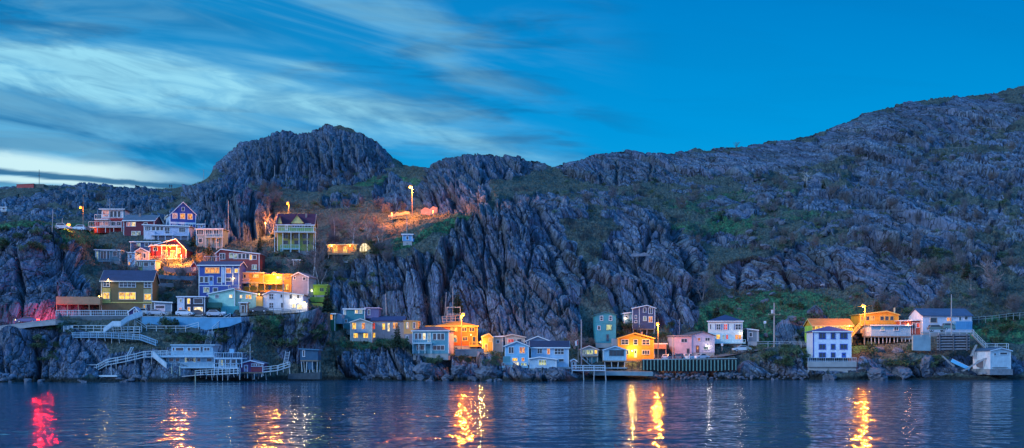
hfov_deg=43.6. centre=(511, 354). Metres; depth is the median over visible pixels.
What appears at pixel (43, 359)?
leafy bush
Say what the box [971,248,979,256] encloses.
bare shrub
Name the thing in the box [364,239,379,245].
leafy bush
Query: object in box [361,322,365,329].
window
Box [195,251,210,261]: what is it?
bare shrub
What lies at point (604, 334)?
house
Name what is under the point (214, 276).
house
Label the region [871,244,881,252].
bare shrub
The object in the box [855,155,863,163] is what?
bare shrub
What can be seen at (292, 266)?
bare tree
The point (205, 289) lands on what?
window
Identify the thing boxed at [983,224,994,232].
bare shrub
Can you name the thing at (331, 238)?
bare shrub
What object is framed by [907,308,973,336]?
house
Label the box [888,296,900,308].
bare shrub
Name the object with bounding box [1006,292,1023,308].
bare shrub
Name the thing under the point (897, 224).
boulder
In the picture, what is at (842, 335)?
window
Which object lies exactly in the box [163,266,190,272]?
board fence
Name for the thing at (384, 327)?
house
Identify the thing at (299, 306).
window
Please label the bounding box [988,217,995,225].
boulder
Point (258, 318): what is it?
leafy bush
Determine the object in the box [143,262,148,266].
window
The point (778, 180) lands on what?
bare shrub
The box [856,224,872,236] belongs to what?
bare shrub
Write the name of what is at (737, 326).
window
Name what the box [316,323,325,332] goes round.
leafy bush
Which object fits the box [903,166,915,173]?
bare shrub
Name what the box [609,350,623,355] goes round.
window
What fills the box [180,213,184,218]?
window
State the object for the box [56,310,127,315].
guard fence
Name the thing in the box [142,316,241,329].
retaining wall
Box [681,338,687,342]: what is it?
window
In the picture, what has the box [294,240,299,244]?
window
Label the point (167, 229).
window
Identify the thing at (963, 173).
boulder
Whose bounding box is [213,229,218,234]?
window
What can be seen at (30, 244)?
leafy bush
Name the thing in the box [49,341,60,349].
leafy bush
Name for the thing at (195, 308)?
window
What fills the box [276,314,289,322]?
leafy bush
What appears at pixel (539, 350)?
window
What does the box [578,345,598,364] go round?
boathouse
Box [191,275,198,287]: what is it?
bare shrub
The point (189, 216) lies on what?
window
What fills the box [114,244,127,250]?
bare shrub
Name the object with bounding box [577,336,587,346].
bare shrub
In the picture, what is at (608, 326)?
window
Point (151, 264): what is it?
house
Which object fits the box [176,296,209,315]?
house
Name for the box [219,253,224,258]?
window
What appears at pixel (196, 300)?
window
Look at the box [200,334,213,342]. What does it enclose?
leafy bush
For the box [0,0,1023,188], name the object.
sky
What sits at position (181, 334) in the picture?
leafy bush
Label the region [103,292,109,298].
window
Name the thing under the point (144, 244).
house
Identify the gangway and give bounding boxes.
[263,362,289,375]
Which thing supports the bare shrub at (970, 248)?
on the hillside
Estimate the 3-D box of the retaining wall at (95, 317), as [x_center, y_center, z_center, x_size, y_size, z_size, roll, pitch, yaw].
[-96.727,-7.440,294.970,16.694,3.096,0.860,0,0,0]
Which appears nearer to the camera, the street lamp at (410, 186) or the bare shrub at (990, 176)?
the street lamp at (410, 186)
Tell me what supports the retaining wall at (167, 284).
on the hillside
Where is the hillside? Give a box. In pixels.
[0,86,1023,381]
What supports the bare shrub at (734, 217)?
on the hillside
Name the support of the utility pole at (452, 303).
on the hillside
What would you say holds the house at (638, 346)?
on the hillside
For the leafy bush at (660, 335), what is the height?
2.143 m
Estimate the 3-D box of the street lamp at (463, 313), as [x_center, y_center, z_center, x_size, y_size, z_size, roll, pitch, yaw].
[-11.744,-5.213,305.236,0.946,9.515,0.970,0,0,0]
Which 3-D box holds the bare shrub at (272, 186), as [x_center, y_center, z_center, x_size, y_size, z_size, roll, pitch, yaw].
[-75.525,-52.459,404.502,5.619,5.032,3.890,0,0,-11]
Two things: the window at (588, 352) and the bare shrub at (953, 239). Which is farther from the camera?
the bare shrub at (953, 239)
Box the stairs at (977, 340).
[971,330,987,347]
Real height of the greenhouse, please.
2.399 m
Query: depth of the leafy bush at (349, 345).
302.10 m
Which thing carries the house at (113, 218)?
on the hillside
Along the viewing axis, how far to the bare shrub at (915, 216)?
397.20 m
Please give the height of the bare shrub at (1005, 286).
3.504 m
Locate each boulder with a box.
[132,375,141,379]
[412,362,434,378]
[415,374,424,378]
[451,365,465,375]
[469,376,477,380]
[474,365,502,380]
[545,370,562,380]
[745,229,752,234]
[749,236,756,244]
[757,200,765,207]
[760,244,770,249]
[778,220,785,224]
[785,191,794,197]
[787,315,796,321]
[789,176,799,179]
[792,202,801,209]
[820,230,827,236]
[822,373,836,379]
[867,367,887,379]
[875,346,884,351]
[886,197,893,204]
[891,347,902,352]
[892,366,912,379]
[893,222,902,227]
[919,355,934,377]
[920,163,927,170]
[957,170,966,176]
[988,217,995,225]
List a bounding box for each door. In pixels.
[155,305,164,310]
[209,276,212,284]
[241,305,244,312]
[251,367,261,370]
[472,336,475,344]
[912,323,914,333]
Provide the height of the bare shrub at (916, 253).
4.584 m
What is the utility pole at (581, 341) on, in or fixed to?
on the hillside
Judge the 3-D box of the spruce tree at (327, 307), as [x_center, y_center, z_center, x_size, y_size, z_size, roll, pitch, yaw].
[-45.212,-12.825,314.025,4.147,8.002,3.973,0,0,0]
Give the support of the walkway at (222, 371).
in the water
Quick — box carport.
[654,343,667,358]
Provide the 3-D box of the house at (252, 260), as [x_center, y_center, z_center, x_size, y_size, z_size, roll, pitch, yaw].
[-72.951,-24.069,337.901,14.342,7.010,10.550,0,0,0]
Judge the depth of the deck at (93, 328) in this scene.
289.44 m
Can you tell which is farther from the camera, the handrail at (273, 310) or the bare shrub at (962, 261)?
the bare shrub at (962, 261)
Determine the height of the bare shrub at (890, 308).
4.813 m
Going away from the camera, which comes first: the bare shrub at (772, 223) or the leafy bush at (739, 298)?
the leafy bush at (739, 298)
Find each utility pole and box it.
[228,201,228,234]
[283,273,283,312]
[452,288,452,320]
[581,319,581,364]
[768,303,780,346]
[951,294,951,335]
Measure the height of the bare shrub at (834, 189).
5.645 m
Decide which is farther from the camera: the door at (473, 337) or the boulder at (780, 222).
the boulder at (780, 222)
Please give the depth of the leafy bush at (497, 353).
304.86 m
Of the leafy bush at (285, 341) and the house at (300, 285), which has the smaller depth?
the leafy bush at (285, 341)
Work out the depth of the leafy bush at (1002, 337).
312.85 m
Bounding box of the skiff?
[950,359,969,369]
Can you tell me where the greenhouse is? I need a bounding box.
[359,243,369,251]
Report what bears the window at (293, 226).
in the house at (293, 231)
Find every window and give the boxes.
[100,251,106,258]
[103,282,109,286]
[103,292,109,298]
[118,292,135,299]
[119,282,135,286]
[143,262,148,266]
[144,282,151,287]
[144,294,150,299]
[164,227,169,233]
[172,213,177,218]
[175,347,183,350]
[179,227,184,231]
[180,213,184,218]
[187,214,192,219]
[192,347,199,350]
[193,298,202,303]
[194,307,202,311]
[196,229,203,234]
[199,276,203,282]
[203,287,209,292]
[205,229,211,234]
[205,267,219,273]
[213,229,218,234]
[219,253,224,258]
[226,268,231,273]
[269,302,273,307]
[283,233,288,238]
[292,223,301,227]
[293,233,299,238]
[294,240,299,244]
[296,304,301,309]
[302,233,309,238]
[352,322,356,329]
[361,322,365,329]
[417,345,423,349]
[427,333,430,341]
[433,345,444,349]
[450,327,457,331]
[469,327,474,331]
[508,347,513,353]
[519,347,524,353]
[537,348,542,353]
[538,360,546,365]
[554,348,563,354]
[586,350,593,354]
[606,324,611,330]
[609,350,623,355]
[621,339,628,344]
[633,339,637,344]
[642,339,649,344]
[642,350,649,354]
[648,308,652,313]
[648,316,652,322]
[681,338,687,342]
[716,324,720,329]
[735,324,740,329]
[735,334,741,338]
[819,333,825,338]
[819,344,825,349]
[819,352,825,357]
[840,333,847,338]
[840,344,847,349]
[930,317,937,322]
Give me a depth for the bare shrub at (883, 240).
355.61 m
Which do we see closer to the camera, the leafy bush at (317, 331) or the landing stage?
the landing stage
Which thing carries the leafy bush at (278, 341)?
on the hillside
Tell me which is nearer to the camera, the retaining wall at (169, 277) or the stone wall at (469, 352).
the stone wall at (469, 352)
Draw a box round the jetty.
[86,363,117,378]
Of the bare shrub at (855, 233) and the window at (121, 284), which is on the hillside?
the bare shrub at (855, 233)
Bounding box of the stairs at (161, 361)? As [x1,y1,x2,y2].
[152,352,167,367]
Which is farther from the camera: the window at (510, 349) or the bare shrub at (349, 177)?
the bare shrub at (349, 177)
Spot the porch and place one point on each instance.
(194, 266)
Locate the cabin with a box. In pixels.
[327,244,358,257]
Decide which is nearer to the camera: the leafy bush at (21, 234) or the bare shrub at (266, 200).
the leafy bush at (21, 234)
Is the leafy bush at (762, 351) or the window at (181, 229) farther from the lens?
the window at (181, 229)
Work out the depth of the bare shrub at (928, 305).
326.19 m
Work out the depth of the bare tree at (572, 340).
310.38 m
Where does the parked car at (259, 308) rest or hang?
on the road at (209, 316)
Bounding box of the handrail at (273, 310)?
[265,307,299,315]
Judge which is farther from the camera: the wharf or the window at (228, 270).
the window at (228, 270)
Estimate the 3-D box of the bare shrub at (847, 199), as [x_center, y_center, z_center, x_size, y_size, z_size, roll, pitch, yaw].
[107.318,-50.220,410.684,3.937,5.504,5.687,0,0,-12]
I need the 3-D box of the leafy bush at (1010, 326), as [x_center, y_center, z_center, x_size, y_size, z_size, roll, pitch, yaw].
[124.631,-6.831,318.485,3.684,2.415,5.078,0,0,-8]
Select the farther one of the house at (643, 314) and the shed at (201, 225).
the shed at (201, 225)
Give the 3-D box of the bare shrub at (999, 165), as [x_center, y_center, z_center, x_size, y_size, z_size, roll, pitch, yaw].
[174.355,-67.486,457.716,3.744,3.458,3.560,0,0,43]
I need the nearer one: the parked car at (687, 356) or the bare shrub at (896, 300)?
the parked car at (687, 356)
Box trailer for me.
[862,325,912,344]
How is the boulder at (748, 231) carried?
on the hillside
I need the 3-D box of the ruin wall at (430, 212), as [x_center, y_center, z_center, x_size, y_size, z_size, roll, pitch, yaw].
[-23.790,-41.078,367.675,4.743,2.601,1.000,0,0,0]
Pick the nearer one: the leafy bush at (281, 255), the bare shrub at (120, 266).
the bare shrub at (120, 266)
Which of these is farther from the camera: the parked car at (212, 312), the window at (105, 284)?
the window at (105, 284)
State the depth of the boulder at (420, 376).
288.00 m
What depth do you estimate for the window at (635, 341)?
307.46 m
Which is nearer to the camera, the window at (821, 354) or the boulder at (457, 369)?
the boulder at (457, 369)
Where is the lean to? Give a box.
[743,328,758,345]
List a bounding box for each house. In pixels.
[56,270,159,315]
[89,209,132,232]
[94,249,126,263]
[122,213,163,235]
[127,252,140,267]
[129,241,161,251]
[135,260,161,270]
[142,224,194,241]
[148,238,193,259]
[164,202,196,231]
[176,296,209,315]
[194,228,229,249]
[197,261,247,295]
[204,249,265,271]
[207,288,242,313]
[235,290,262,308]
[242,272,268,291]
[262,290,309,314]
[263,274,292,292]
[274,213,317,254]
[291,272,317,298]
[310,284,330,306]
[330,313,344,331]
[342,307,381,334]
[349,318,373,342]
[371,316,406,342]
[403,320,420,343]
[411,327,454,359]
[425,321,480,348]
[480,333,493,353]
[493,336,503,355]
[502,341,530,370]
[504,334,525,344]
[525,336,550,343]
[529,341,570,368]
[592,311,616,347]
[611,332,654,362]
[621,312,631,326]
[628,305,655,334]
[666,331,715,358]
[707,315,745,350]
[803,319,853,344]
[805,326,856,371]
[849,308,899,333]
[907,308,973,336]
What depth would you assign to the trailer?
315.27 m
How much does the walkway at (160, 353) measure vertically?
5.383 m
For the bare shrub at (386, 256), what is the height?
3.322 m
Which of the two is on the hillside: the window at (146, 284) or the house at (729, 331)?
the house at (729, 331)
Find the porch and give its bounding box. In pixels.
[190,261,199,275]
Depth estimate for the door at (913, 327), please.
316.02 m
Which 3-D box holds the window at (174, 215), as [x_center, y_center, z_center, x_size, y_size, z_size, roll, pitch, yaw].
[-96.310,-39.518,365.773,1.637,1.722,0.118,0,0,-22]
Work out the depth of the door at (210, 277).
316.10 m
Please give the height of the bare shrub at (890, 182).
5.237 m
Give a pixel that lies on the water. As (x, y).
(631, 414)
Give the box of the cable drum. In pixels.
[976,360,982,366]
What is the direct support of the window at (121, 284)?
in the house at (128, 290)
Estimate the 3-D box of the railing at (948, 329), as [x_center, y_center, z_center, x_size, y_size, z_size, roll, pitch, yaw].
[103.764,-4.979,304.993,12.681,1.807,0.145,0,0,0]
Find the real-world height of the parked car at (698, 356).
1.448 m
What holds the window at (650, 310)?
in the house at (643, 314)
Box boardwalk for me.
[73,332,157,345]
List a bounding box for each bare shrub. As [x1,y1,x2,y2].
[38,201,47,209]
[95,193,105,200]
[103,261,112,269]
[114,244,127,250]
[116,263,126,269]
[158,285,166,294]
[171,279,182,289]
[175,266,186,275]
[175,268,190,282]
[183,282,198,295]
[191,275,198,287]
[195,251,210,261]
[254,192,260,200]
[259,249,268,256]
[262,196,270,204]
[266,181,280,192]
[269,189,282,202]
[275,260,283,268]
[293,259,306,270]
[318,179,329,187]
[320,246,333,256]
[328,233,335,242]
[330,169,339,177]
[330,253,343,264]
[335,264,349,276]
[340,228,351,235]
[344,172,352,179]
[367,223,379,232]
[371,197,382,207]
[373,240,384,253]
[379,246,392,260]
[380,203,391,212]
[382,251,392,261]
[383,239,394,250]
[548,317,558,329]
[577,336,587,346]
[582,193,592,202]
[586,338,596,345]
[608,185,619,195]
[675,199,686,208]
[683,194,695,201]
[688,190,702,199]
[688,234,700,241]
[699,202,710,208]
[731,212,740,222]
[754,169,762,178]
[765,217,775,227]
[772,175,785,183]
[775,235,788,243]
[778,225,790,235]
[785,197,797,206]
[787,230,798,240]
[808,233,820,247]
[825,181,838,196]
[838,232,848,245]
[842,190,852,204]
[845,217,856,228]
[851,145,862,155]
[851,229,859,238]
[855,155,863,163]
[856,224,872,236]
[870,177,878,185]
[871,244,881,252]
[876,293,886,303]
[881,236,893,245]
[882,304,897,312]
[883,176,897,189]
[886,197,899,206]
[886,244,899,253]
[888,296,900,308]
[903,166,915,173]
[909,244,920,257]
[911,239,920,247]
[912,227,926,240]
[913,213,921,223]
[916,263,930,277]
[919,187,926,195]
[921,302,932,307]
[923,256,938,275]
[926,134,936,143]
[928,294,942,307]
[931,260,947,276]
[934,284,948,297]
[936,300,947,307]
[939,275,952,286]
[946,233,958,246]
[947,261,956,271]
[951,243,963,255]
[955,255,966,268]
[957,202,970,213]
[963,245,974,252]
[965,229,976,241]
[967,289,978,297]
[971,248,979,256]
[973,209,980,217]
[974,152,981,161]
[975,212,986,218]
[977,266,993,279]
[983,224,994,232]
[988,170,998,178]
[990,245,997,255]
[990,282,1002,297]
[996,161,1004,167]
[998,240,1004,249]
[999,181,1007,187]
[1000,257,1016,266]
[1000,282,1008,290]
[1005,140,1017,152]
[1005,298,1021,312]
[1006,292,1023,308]
[1008,247,1014,256]
[1008,257,1019,267]
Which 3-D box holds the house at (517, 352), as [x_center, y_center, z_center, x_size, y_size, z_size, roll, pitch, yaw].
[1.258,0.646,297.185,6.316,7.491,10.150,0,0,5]
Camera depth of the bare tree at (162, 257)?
330.92 m
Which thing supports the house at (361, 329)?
on the hillside
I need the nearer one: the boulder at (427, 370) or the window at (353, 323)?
the boulder at (427, 370)
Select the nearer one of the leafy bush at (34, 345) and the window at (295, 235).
the leafy bush at (34, 345)
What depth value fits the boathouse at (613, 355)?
302.62 m
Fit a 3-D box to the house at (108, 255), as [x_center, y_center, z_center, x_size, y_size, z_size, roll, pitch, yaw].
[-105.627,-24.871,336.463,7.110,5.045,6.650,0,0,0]
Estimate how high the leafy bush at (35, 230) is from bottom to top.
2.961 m
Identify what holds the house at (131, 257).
on the hillside
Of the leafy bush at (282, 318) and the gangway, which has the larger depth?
the leafy bush at (282, 318)
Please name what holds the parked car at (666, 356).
on the road at (725, 354)
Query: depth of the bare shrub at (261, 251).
345.63 m
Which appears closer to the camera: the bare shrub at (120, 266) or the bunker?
the bare shrub at (120, 266)
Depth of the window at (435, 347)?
299.72 m
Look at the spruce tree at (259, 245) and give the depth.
347.08 m
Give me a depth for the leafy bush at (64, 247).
323.20 m
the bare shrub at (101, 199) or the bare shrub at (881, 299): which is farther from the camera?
the bare shrub at (101, 199)
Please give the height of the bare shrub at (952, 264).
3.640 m
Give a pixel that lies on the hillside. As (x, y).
(512, 262)
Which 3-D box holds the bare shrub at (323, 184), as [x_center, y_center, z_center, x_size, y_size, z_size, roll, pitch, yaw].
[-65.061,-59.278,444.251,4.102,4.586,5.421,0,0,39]
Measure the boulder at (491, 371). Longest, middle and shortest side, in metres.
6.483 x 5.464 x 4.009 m
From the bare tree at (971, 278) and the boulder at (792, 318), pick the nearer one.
the boulder at (792, 318)
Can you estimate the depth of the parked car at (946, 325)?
307.65 m
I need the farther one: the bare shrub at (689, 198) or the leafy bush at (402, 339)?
the bare shrub at (689, 198)
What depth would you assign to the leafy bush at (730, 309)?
332.17 m
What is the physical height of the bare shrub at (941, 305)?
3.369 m
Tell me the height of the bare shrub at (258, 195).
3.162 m
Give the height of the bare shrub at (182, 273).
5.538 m
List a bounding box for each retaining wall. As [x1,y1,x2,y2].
[55,315,127,320]
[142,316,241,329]
[158,275,196,280]
[158,283,174,286]
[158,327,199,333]
[912,334,930,350]
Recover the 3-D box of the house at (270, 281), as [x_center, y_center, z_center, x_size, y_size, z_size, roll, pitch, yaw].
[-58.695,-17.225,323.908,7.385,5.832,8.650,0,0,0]
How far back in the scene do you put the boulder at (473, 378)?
284.30 m
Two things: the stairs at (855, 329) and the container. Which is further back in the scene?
the stairs at (855, 329)
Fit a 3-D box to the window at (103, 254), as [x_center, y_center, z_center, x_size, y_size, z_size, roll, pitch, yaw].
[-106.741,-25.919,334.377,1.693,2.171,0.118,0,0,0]
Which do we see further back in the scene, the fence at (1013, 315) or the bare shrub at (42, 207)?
the bare shrub at (42, 207)
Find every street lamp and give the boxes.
[79,201,83,231]
[409,185,412,214]
[461,312,464,348]
[656,322,658,358]
[861,304,864,346]
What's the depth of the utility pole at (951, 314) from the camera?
304.38 m
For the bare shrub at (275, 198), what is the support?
on the hillside
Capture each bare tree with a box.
[114,248,143,269]
[160,248,170,271]
[261,212,279,234]
[284,257,297,272]
[303,231,326,275]
[304,256,334,283]
[311,235,336,272]
[326,210,343,237]
[343,215,362,243]
[363,218,375,237]
[367,223,386,241]
[423,294,433,315]
[564,330,578,348]
[687,268,714,300]
[967,273,975,285]
[975,258,1004,285]
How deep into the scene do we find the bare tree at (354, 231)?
349.94 m
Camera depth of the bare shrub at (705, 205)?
403.28 m
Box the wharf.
[571,365,605,379]
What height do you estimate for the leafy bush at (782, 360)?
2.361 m
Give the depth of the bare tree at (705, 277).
338.60 m
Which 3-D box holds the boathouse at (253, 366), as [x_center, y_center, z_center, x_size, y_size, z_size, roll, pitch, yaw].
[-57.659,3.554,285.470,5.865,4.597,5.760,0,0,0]
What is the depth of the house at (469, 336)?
309.72 m
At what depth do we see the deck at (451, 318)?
314.47 m
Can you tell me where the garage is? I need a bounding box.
[152,301,176,315]
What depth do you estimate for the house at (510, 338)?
307.02 m
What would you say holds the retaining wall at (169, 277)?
on the hillside
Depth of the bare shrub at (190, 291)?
316.98 m
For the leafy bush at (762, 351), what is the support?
on the hillside
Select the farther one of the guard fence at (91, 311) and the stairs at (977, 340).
the stairs at (977, 340)
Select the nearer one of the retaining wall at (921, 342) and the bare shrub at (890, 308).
the retaining wall at (921, 342)
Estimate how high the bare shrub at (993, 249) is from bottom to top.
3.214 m
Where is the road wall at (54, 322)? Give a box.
[0,319,63,329]
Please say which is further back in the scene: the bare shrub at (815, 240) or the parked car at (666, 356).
the bare shrub at (815, 240)
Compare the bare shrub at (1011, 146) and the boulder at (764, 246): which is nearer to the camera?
the boulder at (764, 246)
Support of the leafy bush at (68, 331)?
on the hillside
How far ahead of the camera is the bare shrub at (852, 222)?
381.14 m
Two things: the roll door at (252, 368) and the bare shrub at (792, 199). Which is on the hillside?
the bare shrub at (792, 199)
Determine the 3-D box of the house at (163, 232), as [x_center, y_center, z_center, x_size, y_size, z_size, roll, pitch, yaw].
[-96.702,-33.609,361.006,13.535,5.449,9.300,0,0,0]
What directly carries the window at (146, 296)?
in the house at (128, 290)
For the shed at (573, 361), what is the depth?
297.04 m
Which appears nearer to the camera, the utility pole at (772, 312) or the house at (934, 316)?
the utility pole at (772, 312)
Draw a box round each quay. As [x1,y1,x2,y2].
[288,372,321,378]
[592,371,652,375]
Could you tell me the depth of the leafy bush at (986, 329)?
316.29 m
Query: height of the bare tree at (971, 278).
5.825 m
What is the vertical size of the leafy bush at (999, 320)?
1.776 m
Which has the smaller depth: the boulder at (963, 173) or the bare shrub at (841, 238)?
the bare shrub at (841, 238)
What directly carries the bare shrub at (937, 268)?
on the hillside
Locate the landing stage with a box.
[171,366,204,381]
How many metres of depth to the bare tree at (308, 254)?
333.03 m
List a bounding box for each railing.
[137,319,198,331]
[921,329,973,336]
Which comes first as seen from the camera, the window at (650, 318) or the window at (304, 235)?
the window at (650, 318)
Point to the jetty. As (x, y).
(113, 376)
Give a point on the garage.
(167, 307)
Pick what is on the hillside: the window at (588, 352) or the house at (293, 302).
the house at (293, 302)
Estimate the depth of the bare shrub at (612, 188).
386.75 m
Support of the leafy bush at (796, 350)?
on the hillside
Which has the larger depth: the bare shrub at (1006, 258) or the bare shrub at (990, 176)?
the bare shrub at (990, 176)
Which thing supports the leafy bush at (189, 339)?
on the hillside
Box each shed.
[127,307,140,318]
[196,224,207,227]
[238,302,249,316]
[401,234,414,245]
[569,358,576,369]
[895,319,921,338]
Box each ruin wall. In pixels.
[388,211,409,217]
[421,207,437,215]
[631,252,649,256]
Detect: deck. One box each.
[63,325,108,333]
[111,327,141,335]
[442,315,459,322]
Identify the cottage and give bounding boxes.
[134,247,150,259]
[528,356,557,371]
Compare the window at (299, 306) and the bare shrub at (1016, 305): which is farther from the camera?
the bare shrub at (1016, 305)
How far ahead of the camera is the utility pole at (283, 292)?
305.94 m
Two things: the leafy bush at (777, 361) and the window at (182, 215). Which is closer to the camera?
the leafy bush at (777, 361)
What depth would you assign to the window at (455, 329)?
309.65 m
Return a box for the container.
[952,321,972,328]
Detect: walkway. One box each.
[94,350,167,370]
[195,368,240,380]
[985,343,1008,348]
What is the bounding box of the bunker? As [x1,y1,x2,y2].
[16,183,47,187]
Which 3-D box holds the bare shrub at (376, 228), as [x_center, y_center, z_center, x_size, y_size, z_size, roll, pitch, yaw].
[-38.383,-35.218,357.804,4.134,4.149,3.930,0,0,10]
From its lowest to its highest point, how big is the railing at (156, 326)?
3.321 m
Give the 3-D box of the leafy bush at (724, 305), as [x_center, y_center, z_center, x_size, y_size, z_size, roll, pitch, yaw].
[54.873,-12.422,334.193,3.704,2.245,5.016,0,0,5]
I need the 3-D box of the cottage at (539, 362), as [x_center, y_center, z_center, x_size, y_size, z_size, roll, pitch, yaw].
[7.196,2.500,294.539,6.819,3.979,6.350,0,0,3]
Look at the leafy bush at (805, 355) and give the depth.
303.37 m
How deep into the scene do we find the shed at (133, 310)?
294.15 m
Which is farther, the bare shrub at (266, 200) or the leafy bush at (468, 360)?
the bare shrub at (266, 200)
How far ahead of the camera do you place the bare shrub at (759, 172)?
464.38 m
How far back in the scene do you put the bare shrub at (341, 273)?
335.55 m
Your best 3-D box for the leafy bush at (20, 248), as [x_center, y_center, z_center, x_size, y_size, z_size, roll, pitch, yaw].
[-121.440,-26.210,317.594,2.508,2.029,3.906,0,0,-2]
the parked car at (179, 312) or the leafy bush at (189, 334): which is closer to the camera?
the leafy bush at (189, 334)
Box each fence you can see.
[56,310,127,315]
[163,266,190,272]
[972,312,1023,323]
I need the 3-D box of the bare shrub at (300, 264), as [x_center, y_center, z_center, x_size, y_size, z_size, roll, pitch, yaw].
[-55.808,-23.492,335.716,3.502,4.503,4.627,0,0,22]
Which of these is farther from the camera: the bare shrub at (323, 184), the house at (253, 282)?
the bare shrub at (323, 184)
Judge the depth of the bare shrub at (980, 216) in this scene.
404.59 m
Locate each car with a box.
[15,317,38,322]
[55,223,71,229]
[72,225,85,230]
[85,226,94,231]
[140,308,147,314]
[146,309,166,315]
[175,309,194,315]
[191,310,205,315]
[206,310,224,315]
[250,306,268,311]
[661,354,672,358]
[674,353,682,358]
[683,354,692,358]
[692,354,709,358]
[732,345,751,350]
[927,325,944,331]
[941,323,955,328]
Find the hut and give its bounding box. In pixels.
[0,207,11,212]
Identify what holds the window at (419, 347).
in the house at (433, 342)
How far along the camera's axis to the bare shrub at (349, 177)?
467.93 m
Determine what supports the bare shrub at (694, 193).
on the hillside
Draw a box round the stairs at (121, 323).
[103,311,142,333]
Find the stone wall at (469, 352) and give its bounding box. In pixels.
[455,349,483,356]
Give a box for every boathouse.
[151,344,246,376]
[239,360,268,379]
[298,348,322,372]
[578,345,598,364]
[601,345,627,369]
[971,347,1012,374]
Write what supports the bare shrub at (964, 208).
on the hillside
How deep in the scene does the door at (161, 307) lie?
305.33 m
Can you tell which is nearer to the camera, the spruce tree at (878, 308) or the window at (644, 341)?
the window at (644, 341)
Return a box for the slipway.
[961,358,986,370]
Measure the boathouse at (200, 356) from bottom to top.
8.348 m
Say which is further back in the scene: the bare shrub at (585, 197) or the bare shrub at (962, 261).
the bare shrub at (585, 197)
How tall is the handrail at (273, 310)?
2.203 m
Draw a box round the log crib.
[937,334,969,350]
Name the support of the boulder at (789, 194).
on the hillside
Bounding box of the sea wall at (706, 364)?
[642,358,736,371]
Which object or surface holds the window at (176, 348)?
in the boathouse at (200, 356)
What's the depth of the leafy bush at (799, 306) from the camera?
335.29 m
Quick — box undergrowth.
[258,108,1015,313]
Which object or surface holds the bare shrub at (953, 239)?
on the hillside
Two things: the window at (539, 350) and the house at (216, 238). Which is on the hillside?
the house at (216, 238)
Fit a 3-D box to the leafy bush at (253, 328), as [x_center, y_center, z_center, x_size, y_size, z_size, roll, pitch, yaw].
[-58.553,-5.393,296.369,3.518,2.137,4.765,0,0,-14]
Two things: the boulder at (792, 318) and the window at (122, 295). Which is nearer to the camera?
the window at (122, 295)
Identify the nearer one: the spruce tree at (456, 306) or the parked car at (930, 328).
the parked car at (930, 328)
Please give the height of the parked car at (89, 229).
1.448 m
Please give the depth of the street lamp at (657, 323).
304.54 m
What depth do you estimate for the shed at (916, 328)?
316.12 m
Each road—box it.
[23,313,289,322]
[694,341,906,358]
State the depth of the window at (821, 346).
303.40 m
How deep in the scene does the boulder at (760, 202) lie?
406.61 m
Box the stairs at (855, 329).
[852,322,860,336]
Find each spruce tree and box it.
[189,231,196,248]
[206,242,213,257]
[256,232,262,252]
[322,286,334,312]
[391,322,403,349]
[452,290,463,314]
[712,303,720,318]
[872,297,881,311]
[962,258,973,279]
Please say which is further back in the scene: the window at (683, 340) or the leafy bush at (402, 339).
the window at (683, 340)
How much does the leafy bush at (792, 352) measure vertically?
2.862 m
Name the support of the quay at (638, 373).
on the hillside
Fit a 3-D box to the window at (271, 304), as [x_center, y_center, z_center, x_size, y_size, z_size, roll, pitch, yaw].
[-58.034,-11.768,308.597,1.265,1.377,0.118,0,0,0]
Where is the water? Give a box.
[0,380,1023,447]
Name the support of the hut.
on the hillside
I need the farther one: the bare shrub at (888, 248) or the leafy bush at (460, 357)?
the bare shrub at (888, 248)
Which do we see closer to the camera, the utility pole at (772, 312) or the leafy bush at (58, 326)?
the leafy bush at (58, 326)
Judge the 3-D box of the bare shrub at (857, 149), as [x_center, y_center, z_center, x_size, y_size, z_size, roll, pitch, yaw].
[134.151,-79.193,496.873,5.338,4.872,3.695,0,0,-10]
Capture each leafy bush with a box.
[0,239,8,247]
[12,233,24,237]
[17,245,26,252]
[24,242,36,248]
[29,226,43,234]
[29,342,37,349]
[32,334,43,342]
[35,244,45,251]
[37,340,46,349]
[37,356,47,362]
[42,234,52,241]
[44,349,60,355]
[46,354,58,360]
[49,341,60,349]
[52,322,62,330]
[57,243,69,252]
[58,328,73,334]
[86,238,95,248]
[93,243,112,248]
[157,316,171,326]
[158,293,171,299]
[166,318,179,327]
[172,332,185,337]
[175,335,185,342]
[180,338,193,343]
[185,331,197,338]
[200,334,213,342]
[213,330,227,335]
[213,336,226,344]
[220,334,230,339]
[252,326,265,334]
[254,315,264,321]
[260,320,274,329]
[265,337,288,347]
[267,268,281,271]
[273,250,287,257]
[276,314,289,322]
[278,338,298,348]
[309,328,320,336]
[312,333,321,342]
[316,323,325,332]
[346,340,354,350]
[348,280,356,287]
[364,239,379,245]
[365,279,378,288]
[383,338,393,348]
[386,338,407,344]
[425,357,435,363]
[453,355,468,362]
[463,358,474,364]
[480,358,499,366]
[486,350,504,355]
[616,330,626,335]
[621,322,632,331]
[651,331,666,339]
[719,302,728,308]
[726,307,733,313]
[735,297,745,302]
[753,302,767,309]
[754,305,767,312]
[756,344,772,354]
[760,353,773,359]
[763,351,776,358]
[772,284,788,291]
[773,291,782,297]
[773,358,785,367]
[778,359,788,368]
[780,347,801,355]
[783,356,796,361]
[788,346,800,356]
[791,347,799,357]
[792,302,805,309]
[797,354,810,361]
[805,312,823,318]
[857,362,870,367]
[865,341,876,348]
[866,347,877,354]
[881,357,898,366]
[884,361,901,367]
[890,361,909,366]
[897,358,915,366]
[930,361,938,369]
[932,355,949,361]
[982,326,991,332]
[989,336,999,342]
[990,319,1002,324]
[995,324,1014,332]
[995,334,1006,341]
[1005,322,1023,329]
[1007,312,1018,321]

